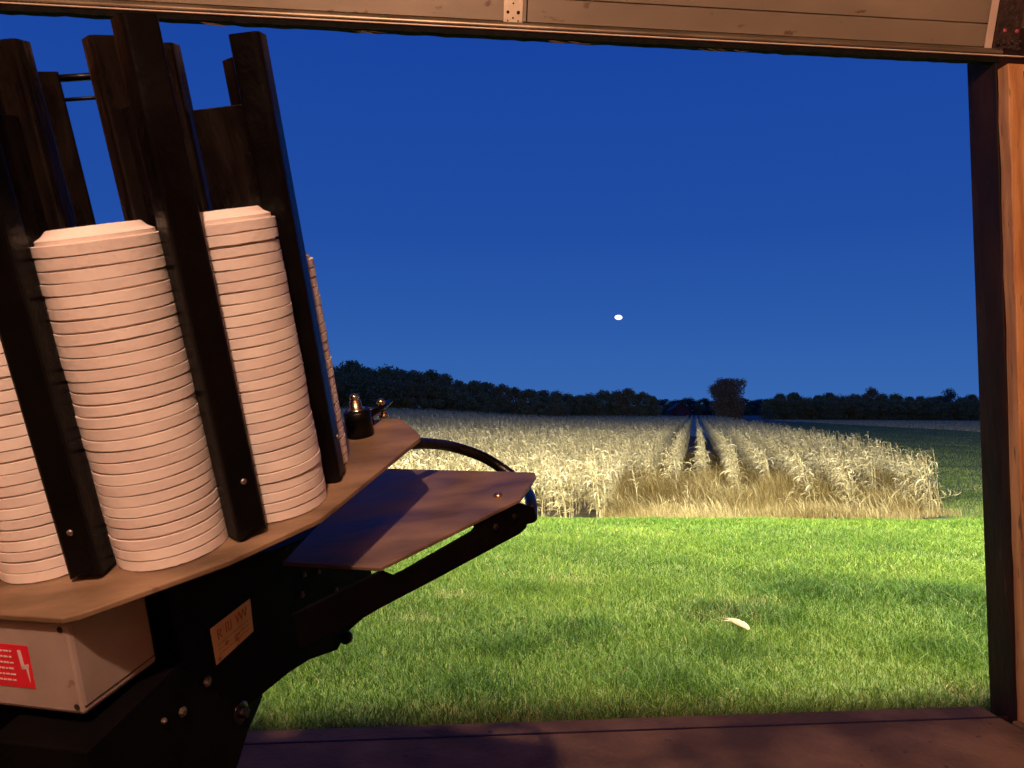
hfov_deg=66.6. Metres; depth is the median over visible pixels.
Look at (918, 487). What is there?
corn plant
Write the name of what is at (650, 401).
tree
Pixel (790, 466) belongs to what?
corn plant
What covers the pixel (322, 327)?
clay target
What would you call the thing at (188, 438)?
clay target
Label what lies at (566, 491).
corn plant
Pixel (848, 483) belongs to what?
corn plant
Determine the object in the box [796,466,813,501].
corn plant
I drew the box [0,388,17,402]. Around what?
clay target
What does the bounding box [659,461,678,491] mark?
corn plant
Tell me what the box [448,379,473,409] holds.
tree
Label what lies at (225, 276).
clay target
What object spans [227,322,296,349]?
clay target
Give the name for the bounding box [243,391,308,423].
clay target
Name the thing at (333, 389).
clay target
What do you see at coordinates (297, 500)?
clay target
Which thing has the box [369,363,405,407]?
tree
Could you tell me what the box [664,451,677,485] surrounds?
corn plant
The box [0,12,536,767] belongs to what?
trap machine
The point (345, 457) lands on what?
clay target
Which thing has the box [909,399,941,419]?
tree
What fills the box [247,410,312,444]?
clay target
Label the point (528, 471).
corn plant
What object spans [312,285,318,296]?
clay target
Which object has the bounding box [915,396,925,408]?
tree
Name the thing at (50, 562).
clay target
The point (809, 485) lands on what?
corn plant
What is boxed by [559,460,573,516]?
corn plant
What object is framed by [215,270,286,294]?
clay target
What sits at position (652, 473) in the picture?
corn plant
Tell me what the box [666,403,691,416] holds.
barn
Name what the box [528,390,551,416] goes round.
tree
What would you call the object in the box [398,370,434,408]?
tree
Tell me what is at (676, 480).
corn plant
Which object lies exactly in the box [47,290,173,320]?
clay target
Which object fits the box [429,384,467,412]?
tree
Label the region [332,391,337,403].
clay target
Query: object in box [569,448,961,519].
dry weeds
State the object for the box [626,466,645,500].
corn plant
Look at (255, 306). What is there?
clay target
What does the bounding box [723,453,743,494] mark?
corn plant
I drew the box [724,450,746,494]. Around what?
corn plant
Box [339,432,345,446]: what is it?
clay target
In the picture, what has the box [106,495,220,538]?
clay target
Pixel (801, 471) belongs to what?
corn plant
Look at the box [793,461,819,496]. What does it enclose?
corn plant
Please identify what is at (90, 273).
clay target
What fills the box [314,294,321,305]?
clay target
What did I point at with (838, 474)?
corn plant
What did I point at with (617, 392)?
tree
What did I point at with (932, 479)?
corn plant
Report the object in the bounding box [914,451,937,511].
corn plant
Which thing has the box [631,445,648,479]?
corn plant
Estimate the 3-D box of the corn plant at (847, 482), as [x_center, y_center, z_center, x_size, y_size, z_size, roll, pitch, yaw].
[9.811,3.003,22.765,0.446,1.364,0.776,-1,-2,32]
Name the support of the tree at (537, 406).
on the ground at (584, 511)
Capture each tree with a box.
[334,360,378,406]
[334,376,350,407]
[337,372,377,407]
[357,377,394,408]
[358,367,375,376]
[367,377,418,410]
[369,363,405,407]
[386,368,408,381]
[392,380,431,413]
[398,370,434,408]
[413,380,445,415]
[422,369,439,408]
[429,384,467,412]
[430,373,460,411]
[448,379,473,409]
[452,390,480,413]
[460,380,491,412]
[473,391,497,416]
[480,382,496,414]
[487,383,515,414]
[487,395,513,416]
[504,387,526,414]
[509,399,534,416]
[514,389,544,416]
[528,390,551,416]
[530,401,552,417]
[544,390,569,417]
[547,402,570,417]
[560,392,574,416]
[566,394,593,417]
[579,392,596,418]
[590,390,617,417]
[607,389,631,416]
[614,388,644,418]
[629,391,649,415]
[638,395,663,418]
[661,399,672,414]
[679,397,700,414]
[695,397,713,414]
[695,400,705,414]
[708,377,746,419]
[746,400,763,414]
[757,397,789,418]
[760,399,767,414]
[768,392,787,417]
[774,399,805,419]
[785,392,801,414]
[798,395,811,418]
[802,399,833,419]
[810,395,822,416]
[818,392,844,413]
[821,399,851,419]
[836,398,865,419]
[837,393,850,417]
[846,393,866,410]
[850,399,879,419]
[860,386,878,418]
[866,401,894,419]
[870,392,891,416]
[880,399,910,419]
[889,394,903,416]
[896,399,924,419]
[901,396,919,417]
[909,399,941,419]
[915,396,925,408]
[924,396,936,419]
[934,395,943,400]
[940,388,958,417]
[944,401,970,419]
[954,397,964,415]
[956,399,979,419]
[961,394,978,417]
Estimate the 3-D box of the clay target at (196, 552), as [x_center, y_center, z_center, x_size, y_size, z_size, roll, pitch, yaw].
[-0.345,0.153,0.790,0.108,0.023,0.108,5,19,35]
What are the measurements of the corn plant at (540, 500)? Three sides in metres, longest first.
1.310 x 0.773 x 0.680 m
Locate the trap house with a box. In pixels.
[237,13,1023,767]
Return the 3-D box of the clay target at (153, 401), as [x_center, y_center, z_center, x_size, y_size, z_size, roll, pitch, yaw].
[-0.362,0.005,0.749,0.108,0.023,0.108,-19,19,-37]
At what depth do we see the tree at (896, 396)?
267.21 m
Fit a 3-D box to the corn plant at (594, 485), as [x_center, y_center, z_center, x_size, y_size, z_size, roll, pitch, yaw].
[2.122,2.722,20.027,0.653,1.668,0.519,0,-2,19]
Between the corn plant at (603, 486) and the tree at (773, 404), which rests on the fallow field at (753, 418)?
the tree at (773, 404)
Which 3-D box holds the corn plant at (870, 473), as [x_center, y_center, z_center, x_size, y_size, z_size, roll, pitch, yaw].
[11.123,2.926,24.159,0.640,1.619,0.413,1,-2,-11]
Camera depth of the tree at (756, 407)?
433.50 m
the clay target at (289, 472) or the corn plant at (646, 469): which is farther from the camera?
the corn plant at (646, 469)
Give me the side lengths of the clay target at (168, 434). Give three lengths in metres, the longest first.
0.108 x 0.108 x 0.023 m
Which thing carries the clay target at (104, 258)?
attached to the trap machine
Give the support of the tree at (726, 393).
on the fallow field at (753, 418)
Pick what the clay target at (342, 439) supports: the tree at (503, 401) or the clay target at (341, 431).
the clay target at (341, 431)
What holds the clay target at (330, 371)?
attached to the trap machine
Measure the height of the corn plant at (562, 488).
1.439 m
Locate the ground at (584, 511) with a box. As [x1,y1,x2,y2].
[373,410,951,520]
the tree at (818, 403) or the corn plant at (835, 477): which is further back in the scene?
the tree at (818, 403)
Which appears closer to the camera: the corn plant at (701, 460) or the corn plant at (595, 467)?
the corn plant at (595, 467)
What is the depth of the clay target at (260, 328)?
0.78 m
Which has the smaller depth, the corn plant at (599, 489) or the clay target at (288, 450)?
the clay target at (288, 450)
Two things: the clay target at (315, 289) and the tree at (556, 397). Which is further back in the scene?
the tree at (556, 397)
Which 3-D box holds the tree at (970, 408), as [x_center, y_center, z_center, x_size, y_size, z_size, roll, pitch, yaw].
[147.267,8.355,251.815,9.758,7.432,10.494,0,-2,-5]
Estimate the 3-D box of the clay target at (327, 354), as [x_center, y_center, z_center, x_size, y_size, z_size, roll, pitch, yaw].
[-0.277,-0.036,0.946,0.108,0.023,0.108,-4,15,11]
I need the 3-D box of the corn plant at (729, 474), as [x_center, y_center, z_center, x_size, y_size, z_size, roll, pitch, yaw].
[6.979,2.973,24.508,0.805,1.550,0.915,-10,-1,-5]
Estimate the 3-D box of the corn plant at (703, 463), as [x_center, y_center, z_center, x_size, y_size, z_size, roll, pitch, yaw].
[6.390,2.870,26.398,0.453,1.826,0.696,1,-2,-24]
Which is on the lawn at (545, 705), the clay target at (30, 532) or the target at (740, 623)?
the target at (740, 623)
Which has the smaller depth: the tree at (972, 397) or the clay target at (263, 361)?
the clay target at (263, 361)
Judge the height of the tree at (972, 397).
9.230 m
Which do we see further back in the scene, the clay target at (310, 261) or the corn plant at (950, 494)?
the corn plant at (950, 494)
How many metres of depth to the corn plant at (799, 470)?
23.87 m
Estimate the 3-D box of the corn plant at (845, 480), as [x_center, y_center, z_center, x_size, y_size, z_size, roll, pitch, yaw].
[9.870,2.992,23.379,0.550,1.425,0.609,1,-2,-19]
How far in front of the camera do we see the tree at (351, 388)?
166.66 m
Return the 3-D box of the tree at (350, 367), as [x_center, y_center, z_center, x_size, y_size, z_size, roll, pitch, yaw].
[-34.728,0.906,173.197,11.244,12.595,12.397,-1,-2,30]
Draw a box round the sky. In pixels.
[0,14,978,406]
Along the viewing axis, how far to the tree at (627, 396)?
212.63 m
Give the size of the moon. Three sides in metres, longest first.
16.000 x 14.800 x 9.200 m
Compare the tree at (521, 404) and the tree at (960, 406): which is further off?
the tree at (960, 406)
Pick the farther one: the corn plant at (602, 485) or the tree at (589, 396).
the tree at (589, 396)
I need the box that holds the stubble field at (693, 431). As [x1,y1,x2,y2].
[617,417,969,440]
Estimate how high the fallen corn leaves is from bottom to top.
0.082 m
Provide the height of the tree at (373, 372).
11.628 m
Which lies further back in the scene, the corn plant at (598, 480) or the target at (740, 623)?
the corn plant at (598, 480)
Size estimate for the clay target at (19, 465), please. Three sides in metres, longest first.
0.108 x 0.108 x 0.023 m
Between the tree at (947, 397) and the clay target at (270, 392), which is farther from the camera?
the tree at (947, 397)
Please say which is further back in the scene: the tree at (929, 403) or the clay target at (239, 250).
the tree at (929, 403)
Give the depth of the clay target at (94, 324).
0.69 m
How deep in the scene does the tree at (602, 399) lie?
212.76 m
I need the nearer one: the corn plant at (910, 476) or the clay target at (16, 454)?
the clay target at (16, 454)
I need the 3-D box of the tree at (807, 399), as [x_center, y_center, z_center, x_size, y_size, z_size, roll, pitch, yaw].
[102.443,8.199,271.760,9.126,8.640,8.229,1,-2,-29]
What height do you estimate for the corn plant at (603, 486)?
1.678 m
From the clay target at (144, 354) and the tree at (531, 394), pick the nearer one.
the clay target at (144, 354)
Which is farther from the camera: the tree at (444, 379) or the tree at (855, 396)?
the tree at (855, 396)
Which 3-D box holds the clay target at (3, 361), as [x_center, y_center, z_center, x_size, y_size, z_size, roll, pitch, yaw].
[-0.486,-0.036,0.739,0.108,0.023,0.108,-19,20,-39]
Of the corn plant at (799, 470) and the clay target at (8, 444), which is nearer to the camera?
the clay target at (8, 444)
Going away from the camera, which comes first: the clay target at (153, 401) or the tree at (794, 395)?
the clay target at (153, 401)
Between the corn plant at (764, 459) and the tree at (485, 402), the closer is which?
the corn plant at (764, 459)
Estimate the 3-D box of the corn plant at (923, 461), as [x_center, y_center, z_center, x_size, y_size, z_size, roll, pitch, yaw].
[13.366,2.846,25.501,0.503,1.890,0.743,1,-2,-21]
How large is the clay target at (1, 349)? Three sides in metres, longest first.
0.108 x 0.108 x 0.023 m
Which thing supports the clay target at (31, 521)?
on the clay target at (30, 532)
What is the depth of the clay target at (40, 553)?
0.74 m
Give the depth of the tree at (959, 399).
267.89 m
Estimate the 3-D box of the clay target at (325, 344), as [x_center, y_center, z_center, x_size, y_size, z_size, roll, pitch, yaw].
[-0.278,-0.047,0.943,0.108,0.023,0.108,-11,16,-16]
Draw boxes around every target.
[0,340,3,352]
[0,353,6,365]
[0,364,10,376]
[0,376,13,390]
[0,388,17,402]
[0,400,20,414]
[0,411,23,426]
[0,423,27,439]
[0,434,30,451]
[0,446,33,462]
[0,456,37,475]
[0,468,40,486]
[0,479,43,496]
[0,489,46,508]
[0,501,49,520]
[0,512,52,529]
[0,522,55,540]
[0,532,58,551]
[0,543,61,561]
[0,553,65,573]
[0,564,68,583]
[30,220,160,258]
[34,243,163,271]
[37,254,165,283]
[40,266,168,296]
[44,278,171,309]
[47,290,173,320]
[50,301,176,333]
[53,312,179,346]
[56,324,181,357]
[59,336,184,369]
[63,346,186,381]
[67,358,189,392]
[70,370,192,404]
[72,381,194,416]
[75,391,196,428]
[79,402,199,440]
[81,414,201,451]
[85,424,204,462]
[88,434,206,473]
[90,445,209,485]
[93,456,211,496]
[96,467,213,507]
[99,476,215,517]
[102,485,218,528]
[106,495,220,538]
[108,507,222,550]
[111,516,225,560]
[114,527,228,570]
[200,206,276,235]
[205,227,278,247]
[207,238,279,260]
[210,249,282,271]
[212,260,284,283]
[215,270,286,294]
[217,281,288,305]
[220,291,290,317]
[222,302,292,327]
[224,312,293,339]
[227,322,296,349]
[229,332,297,360]
[231,342,299,371]
[234,351,302,382]
[236,361,304,391]
[238,372,305,403]
[241,383,307,413]
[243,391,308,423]
[245,402,310,434]
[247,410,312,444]
[249,420,314,454]
[252,429,316,464]
[254,440,318,473]
[256,448,320,484]
[258,459,321,493]
[260,467,323,503]
[262,477,325,513]
[264,486,326,522]
[306,253,314,267]
[309,267,315,277]
[310,276,317,286]
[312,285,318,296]
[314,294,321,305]
[315,303,322,315]
[317,312,324,323]
[319,321,325,333]
[320,330,327,342]
[322,339,328,350]
[324,348,329,359]
[325,355,332,368]
[327,365,333,377]
[328,375,334,386]
[330,383,336,395]
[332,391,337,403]
[333,400,339,411]
[335,408,341,421]
[336,416,342,429]
[338,425,343,438]
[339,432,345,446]
[341,443,346,454]
[342,450,348,463]
[721,618,749,630]
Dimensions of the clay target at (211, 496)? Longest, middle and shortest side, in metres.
0.108 x 0.108 x 0.023 m
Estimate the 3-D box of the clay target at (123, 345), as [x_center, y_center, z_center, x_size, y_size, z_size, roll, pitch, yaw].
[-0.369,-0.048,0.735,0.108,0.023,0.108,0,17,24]
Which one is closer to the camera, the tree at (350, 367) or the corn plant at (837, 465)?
the corn plant at (837, 465)
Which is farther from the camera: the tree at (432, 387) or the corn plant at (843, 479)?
the tree at (432, 387)
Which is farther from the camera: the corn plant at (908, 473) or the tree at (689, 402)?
the tree at (689, 402)
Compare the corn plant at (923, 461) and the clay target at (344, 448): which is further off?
the corn plant at (923, 461)
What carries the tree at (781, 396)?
on the fallow field at (753, 418)
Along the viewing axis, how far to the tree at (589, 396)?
216.40 m
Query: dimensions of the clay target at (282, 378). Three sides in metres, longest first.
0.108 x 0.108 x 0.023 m
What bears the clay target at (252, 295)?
attached to the trap machine
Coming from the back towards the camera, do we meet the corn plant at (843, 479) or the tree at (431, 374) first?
the tree at (431, 374)
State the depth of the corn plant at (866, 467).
24.90 m
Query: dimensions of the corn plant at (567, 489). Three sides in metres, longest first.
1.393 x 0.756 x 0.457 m
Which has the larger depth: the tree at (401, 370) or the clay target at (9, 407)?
the tree at (401, 370)
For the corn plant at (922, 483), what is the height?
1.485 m
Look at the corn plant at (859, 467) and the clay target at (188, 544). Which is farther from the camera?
the corn plant at (859, 467)
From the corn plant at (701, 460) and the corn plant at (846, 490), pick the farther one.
the corn plant at (701, 460)
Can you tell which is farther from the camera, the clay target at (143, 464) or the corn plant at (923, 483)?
the corn plant at (923, 483)
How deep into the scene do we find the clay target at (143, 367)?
0.70 m
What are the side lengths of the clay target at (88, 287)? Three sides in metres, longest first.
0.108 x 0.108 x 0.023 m
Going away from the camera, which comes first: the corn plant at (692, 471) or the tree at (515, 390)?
the corn plant at (692, 471)
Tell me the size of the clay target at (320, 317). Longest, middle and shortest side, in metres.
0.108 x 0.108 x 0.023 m
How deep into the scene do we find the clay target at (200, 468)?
0.73 m
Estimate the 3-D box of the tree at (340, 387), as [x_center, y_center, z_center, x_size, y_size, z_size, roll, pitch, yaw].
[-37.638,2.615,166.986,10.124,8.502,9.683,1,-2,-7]
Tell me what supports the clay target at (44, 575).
on the trap machine
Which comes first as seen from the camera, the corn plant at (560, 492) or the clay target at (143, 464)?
the clay target at (143, 464)
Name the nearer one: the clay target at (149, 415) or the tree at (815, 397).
the clay target at (149, 415)
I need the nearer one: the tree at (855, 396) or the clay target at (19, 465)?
the clay target at (19, 465)
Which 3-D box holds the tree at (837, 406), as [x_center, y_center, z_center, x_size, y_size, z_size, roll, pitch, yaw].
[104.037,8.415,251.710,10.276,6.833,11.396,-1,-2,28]
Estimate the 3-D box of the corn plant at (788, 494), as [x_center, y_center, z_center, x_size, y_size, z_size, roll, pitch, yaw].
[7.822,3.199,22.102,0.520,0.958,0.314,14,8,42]
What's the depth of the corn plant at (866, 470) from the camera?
24.53 m
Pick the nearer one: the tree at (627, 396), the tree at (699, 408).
the tree at (627, 396)
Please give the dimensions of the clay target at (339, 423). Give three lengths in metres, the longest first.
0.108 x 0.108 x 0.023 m
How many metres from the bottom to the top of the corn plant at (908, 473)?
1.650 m
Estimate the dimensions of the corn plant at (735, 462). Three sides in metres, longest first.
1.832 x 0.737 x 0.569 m
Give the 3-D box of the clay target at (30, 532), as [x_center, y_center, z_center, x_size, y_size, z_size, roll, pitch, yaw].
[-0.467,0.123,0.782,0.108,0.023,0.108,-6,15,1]
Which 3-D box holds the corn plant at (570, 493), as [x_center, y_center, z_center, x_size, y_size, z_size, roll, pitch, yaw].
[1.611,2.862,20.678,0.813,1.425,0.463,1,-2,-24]
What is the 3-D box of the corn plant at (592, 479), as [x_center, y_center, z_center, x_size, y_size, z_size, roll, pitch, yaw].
[2.131,2.696,20.506,0.720,1.790,0.556,-9,-6,35]
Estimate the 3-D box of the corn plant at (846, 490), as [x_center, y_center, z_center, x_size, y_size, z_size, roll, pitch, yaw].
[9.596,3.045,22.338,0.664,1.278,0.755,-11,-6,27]
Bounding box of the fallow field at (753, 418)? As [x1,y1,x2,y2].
[618,413,979,422]
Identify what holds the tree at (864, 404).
on the fallow field at (753, 418)
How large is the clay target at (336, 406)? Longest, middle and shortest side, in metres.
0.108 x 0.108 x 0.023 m
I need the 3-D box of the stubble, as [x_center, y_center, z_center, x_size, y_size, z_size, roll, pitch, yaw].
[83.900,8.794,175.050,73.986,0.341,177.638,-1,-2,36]
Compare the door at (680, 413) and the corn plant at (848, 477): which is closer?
the corn plant at (848, 477)
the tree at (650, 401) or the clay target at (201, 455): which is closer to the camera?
the clay target at (201, 455)
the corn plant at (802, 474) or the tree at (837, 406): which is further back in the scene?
the tree at (837, 406)
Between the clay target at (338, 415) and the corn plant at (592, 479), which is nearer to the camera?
the clay target at (338, 415)
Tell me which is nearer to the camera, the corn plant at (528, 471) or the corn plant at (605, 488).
the corn plant at (528, 471)
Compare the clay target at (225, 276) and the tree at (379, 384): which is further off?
the tree at (379, 384)
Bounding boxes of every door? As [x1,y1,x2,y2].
[0,0,1023,73]
[678,411,683,416]
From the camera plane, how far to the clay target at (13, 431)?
0.71 m
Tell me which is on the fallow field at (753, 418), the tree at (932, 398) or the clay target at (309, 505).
the tree at (932, 398)
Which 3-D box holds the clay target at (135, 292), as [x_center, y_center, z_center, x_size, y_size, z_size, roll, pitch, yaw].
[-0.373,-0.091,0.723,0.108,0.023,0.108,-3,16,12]
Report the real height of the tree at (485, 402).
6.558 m
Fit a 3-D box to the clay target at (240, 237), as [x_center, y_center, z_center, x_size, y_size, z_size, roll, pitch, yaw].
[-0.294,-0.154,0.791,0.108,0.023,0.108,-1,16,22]
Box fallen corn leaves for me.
[809,508,950,518]
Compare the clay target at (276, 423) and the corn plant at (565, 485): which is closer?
the clay target at (276, 423)
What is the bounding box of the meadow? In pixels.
[727,421,982,519]
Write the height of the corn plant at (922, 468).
1.507 m
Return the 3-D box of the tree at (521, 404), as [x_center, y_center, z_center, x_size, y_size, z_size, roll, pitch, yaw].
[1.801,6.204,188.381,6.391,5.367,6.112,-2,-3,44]
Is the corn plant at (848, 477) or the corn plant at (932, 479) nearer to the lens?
the corn plant at (848, 477)
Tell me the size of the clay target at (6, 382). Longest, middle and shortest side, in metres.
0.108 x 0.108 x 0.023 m
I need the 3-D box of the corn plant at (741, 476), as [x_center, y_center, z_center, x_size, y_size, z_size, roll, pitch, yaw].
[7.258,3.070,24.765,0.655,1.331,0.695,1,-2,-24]
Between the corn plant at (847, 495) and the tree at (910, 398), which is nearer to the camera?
the corn plant at (847, 495)
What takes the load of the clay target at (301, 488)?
attached to the trap machine
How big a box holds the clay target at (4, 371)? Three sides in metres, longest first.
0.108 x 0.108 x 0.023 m
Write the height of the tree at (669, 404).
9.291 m
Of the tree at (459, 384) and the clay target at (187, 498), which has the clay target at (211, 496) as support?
the clay target at (187, 498)
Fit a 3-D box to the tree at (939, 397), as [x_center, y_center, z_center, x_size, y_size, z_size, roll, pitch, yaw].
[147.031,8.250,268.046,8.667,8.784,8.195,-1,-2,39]
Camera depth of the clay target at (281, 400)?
0.80 m
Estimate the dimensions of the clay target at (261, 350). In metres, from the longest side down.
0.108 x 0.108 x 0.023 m
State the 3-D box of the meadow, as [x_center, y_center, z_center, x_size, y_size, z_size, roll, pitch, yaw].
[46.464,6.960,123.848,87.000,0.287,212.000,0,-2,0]
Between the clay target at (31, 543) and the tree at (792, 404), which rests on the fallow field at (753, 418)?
the tree at (792, 404)
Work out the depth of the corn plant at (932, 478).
23.90 m
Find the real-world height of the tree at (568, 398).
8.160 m
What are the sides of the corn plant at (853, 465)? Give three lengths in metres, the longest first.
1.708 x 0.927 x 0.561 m
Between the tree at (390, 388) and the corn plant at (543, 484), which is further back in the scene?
the tree at (390, 388)
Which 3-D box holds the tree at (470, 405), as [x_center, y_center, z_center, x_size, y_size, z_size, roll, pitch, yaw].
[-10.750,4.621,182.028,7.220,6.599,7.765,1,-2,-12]
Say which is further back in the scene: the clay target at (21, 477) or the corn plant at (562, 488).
the corn plant at (562, 488)
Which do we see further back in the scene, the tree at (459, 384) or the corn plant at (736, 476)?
the tree at (459, 384)
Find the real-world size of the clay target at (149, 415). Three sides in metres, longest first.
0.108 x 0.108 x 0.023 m
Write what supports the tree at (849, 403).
on the fallow field at (753, 418)
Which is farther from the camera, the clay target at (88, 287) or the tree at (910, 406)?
the tree at (910, 406)
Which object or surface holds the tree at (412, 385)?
on the ground at (584, 511)
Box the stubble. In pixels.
[773,420,979,431]
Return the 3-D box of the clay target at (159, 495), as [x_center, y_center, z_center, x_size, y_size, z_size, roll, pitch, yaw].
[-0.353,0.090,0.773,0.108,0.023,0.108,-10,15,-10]
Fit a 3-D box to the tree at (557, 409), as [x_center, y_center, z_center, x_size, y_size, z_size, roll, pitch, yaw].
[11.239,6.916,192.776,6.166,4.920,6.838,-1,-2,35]
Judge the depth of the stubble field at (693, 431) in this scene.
116.16 m
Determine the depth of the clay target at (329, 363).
0.94 m
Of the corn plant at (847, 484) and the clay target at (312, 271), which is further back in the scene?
the corn plant at (847, 484)
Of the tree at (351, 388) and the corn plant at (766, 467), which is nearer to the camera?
the corn plant at (766, 467)
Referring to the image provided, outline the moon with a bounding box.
[615,315,621,319]
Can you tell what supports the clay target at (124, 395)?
on the clay target at (153, 401)
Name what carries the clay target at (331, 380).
attached to the trap machine
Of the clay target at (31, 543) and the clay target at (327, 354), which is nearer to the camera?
the clay target at (31, 543)
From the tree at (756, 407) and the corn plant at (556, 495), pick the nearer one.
the corn plant at (556, 495)
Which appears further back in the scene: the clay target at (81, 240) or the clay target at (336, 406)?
the clay target at (336, 406)
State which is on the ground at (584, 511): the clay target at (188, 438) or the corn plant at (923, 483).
the corn plant at (923, 483)
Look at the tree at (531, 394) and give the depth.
200.73 m
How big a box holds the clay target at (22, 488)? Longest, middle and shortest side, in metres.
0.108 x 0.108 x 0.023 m
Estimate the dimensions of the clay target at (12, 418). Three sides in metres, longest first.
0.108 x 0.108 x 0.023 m
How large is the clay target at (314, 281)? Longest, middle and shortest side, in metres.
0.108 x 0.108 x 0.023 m
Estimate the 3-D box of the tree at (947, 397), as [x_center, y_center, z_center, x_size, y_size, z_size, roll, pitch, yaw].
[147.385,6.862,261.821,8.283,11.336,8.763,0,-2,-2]
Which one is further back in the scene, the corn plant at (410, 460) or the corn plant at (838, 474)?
the corn plant at (838, 474)
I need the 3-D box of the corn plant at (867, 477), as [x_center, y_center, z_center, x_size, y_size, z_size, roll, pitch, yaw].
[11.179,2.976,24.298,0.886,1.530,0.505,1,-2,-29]
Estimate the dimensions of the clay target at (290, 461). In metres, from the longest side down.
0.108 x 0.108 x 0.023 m
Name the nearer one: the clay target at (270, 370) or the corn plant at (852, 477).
the clay target at (270, 370)
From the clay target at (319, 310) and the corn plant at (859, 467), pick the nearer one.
the clay target at (319, 310)
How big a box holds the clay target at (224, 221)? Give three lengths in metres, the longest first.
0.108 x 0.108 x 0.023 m
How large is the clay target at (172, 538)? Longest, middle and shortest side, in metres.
0.108 x 0.108 x 0.023 m
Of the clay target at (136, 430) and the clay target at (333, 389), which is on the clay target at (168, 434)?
the clay target at (136, 430)
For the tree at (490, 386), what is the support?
on the ground at (584, 511)
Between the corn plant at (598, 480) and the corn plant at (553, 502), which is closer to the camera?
the corn plant at (553, 502)
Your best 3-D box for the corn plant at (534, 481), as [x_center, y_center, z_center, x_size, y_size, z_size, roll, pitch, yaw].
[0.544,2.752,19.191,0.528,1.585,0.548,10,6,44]
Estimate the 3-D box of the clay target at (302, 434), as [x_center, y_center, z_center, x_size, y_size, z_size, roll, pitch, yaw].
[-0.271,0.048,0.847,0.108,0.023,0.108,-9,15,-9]
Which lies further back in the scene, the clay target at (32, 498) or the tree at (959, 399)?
the tree at (959, 399)
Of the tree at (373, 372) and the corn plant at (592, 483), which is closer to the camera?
the corn plant at (592, 483)
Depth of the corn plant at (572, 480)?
20.72 m
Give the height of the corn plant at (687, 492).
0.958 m
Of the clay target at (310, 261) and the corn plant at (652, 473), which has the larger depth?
the corn plant at (652, 473)
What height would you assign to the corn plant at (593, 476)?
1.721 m
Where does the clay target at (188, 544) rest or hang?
on the clay target at (196, 552)
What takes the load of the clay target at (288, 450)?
attached to the trap machine
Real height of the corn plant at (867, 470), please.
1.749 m
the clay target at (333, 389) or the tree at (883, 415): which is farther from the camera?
the tree at (883, 415)
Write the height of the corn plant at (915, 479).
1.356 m
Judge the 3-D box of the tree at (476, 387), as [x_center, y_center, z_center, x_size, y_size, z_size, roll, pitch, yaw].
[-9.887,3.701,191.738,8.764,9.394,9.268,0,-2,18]
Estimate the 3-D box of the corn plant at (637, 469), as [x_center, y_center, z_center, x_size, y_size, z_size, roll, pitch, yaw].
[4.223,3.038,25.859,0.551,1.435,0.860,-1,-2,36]
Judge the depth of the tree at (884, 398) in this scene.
260.75 m
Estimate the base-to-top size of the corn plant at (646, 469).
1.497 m
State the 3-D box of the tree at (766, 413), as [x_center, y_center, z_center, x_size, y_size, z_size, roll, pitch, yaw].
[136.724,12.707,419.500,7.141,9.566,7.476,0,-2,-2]
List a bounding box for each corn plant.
[405,450,419,468]
[513,455,538,514]
[532,463,545,510]
[535,463,549,517]
[535,485,551,515]
[543,478,567,516]
[546,477,568,513]
[548,466,569,517]
[552,469,572,517]
[552,476,575,516]
[558,463,576,515]
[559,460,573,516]
[560,468,577,512]
[563,469,585,517]
[564,459,581,509]
[576,454,607,517]
[582,460,607,517]
[583,467,599,514]
[586,454,608,502]
[587,451,603,516]
[590,466,610,511]
[591,470,610,515]
[592,459,603,505]
[593,458,615,514]
[593,463,610,507]
[595,463,612,508]
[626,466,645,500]
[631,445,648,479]
[632,457,645,493]
[633,441,644,478]
[640,453,649,481]
[647,460,657,488]
[658,457,669,480]
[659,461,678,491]
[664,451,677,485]
[666,458,683,489]
[682,479,690,505]
[685,457,698,489]
[693,444,704,472]
[695,448,705,479]
[720,456,741,491]
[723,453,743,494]
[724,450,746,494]
[725,457,746,494]
[726,445,743,488]
[732,463,750,488]
[758,445,773,483]
[759,456,771,479]
[776,483,797,505]
[783,451,797,483]
[787,447,812,493]
[791,459,814,496]
[791,461,806,492]
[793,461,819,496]
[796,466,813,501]
[803,462,819,503]
[829,460,850,498]
[830,455,851,500]
[830,460,841,493]
[831,455,848,497]
[833,450,849,492]
[836,461,850,500]
[836,464,859,500]
[836,473,859,505]
[838,468,853,502]
[838,472,853,499]
[839,457,851,502]
[840,481,852,509]
[844,463,858,505]
[845,450,861,485]
[846,453,862,486]
[852,451,873,487]
[859,460,881,492]
[860,450,873,489]
[861,449,871,488]
[861,450,878,489]
[863,456,882,489]
[899,451,917,498]
[901,452,921,504]
[901,454,915,500]
[906,455,924,503]
[906,464,921,499]
[908,469,925,504]
[912,459,934,509]
[914,446,931,495]
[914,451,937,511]
[914,461,943,515]
[915,462,927,508]
[919,454,938,499]
[921,459,941,498]
[923,452,940,497]
[925,449,944,503]
[932,490,960,498]
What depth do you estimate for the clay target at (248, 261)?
0.76 m
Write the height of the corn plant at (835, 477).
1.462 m
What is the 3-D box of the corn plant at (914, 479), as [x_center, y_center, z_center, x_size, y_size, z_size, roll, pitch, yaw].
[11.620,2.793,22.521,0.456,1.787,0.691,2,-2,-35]
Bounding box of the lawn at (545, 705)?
[250,520,989,730]
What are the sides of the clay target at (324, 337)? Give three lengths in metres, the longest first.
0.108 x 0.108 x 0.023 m

